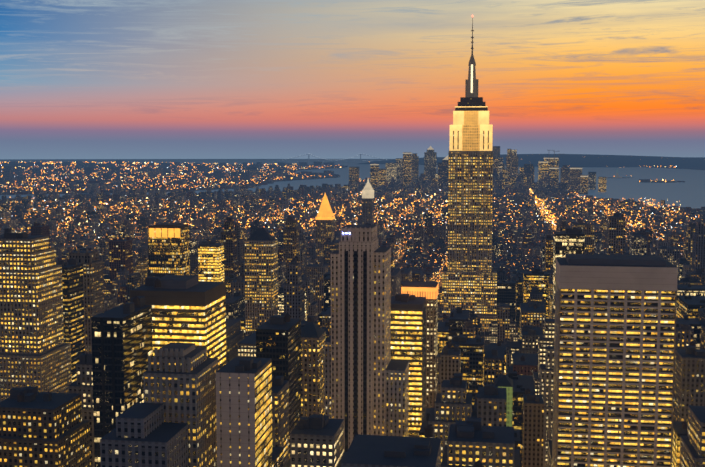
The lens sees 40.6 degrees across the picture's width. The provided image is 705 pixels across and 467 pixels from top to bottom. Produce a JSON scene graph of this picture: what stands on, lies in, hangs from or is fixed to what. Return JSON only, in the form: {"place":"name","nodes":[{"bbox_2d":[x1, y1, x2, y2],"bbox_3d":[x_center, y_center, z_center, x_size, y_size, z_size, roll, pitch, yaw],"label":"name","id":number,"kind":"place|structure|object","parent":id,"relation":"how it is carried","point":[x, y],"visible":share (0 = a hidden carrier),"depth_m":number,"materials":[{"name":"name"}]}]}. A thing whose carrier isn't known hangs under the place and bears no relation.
{"place":"outdoors","nodes":[
{"label":"outdoors","id":0,"kind":"place"},
{"bbox_2d":[1,162,331,194],"bbox_3d":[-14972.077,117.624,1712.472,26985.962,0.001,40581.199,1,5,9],"label":"city lights","id":1,"kind":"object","parent":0,"point":[125,163],"visible":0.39,"depth_m":17448.74},
{"bbox_2d":[0,160,347,194],"bbox_3d":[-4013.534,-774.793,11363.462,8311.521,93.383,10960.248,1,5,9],"label":"distant city","id":2,"kind":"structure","parent":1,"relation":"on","point":[18,172],"depth_m":8951.18,"materials":[{"name":"concrete"},{"name":"glass"}]},
{"bbox_2d":[0,161,702,282],"bbox_3d":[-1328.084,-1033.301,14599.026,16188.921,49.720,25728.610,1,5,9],"label":"city lights","id":3,"kind":"object","parent":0,"point":[542,205],"visible":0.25,"depth_m":4065.07},
{"bbox_2d":[0,15,704,466],"bbox_3d":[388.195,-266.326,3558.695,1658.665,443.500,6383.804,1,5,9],"label":"skyscrapers","id":4,"kind":"structure","parent":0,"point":[146,375],"depth_m":627.65,"materials":[{"name":"grey concrete"}]},
{"bbox_2d":[0,146,704,466],"bbox_3d":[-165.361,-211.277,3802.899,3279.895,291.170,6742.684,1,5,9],"label":"low-rise city buildings","id":5,"kind":"structure","parent":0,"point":[523,358],"depth_m":2132.07,"materials":[{"name":"concrete"},{"name":"glass"}]},
{"bbox_2d":[0,159,704,207],"bbox_3d":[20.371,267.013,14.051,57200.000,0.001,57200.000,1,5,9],"label":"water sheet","id":6,"kind":"object","parent":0,"point":[689,191],"visible":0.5,"depth_m":8936.11,"materials":[{"name":"blue"}]},
{"bbox_2d":[281,153,388,163],"bbox_3d":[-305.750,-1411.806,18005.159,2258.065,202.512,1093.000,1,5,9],"label":"suspension bridge","id":7,"kind":"structure","parent":6,"relation":"on","point":[334,160],"depth_m":17959.31,"materials":[{"name":"metal"}]},
{"bbox_2d":[359,178,684,182],"bbox_3d":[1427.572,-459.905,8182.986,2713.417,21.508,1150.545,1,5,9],"label":"island blocks","id":8,"kind":"structure","parent":6,"relation":"on","point":[640,180],"depth_m":7916.52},
{"bbox_2d":[0,0,704,158],"label":"sky","id":9,"kind":"structure","parent":0,"point":[80,79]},
{"bbox_2d":[383,192,625,289],"bbox_3d":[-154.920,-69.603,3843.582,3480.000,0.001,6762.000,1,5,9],"label":"street lights","id":10,"kind":"object","parent":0,"point":[440,283],"depth_m":3610.84,"materials":[{"name":"orange"}]},
{"bbox_2d":[359,154,704,166],"bbox_3d":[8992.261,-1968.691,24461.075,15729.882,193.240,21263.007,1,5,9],"label":"distant hills","id":11,"kind":"structure","parent":0,"point":[581,160],"depth_m":15981.94,"materials":[{"name":"blue"}]},
{"bbox_2d":[649,167,704,169],"bbox_3d":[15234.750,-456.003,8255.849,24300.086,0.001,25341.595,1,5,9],"label":"distant shoreline","id":12,"kind":"structure","parent":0,"point":[697,168],"depth_m":14481.30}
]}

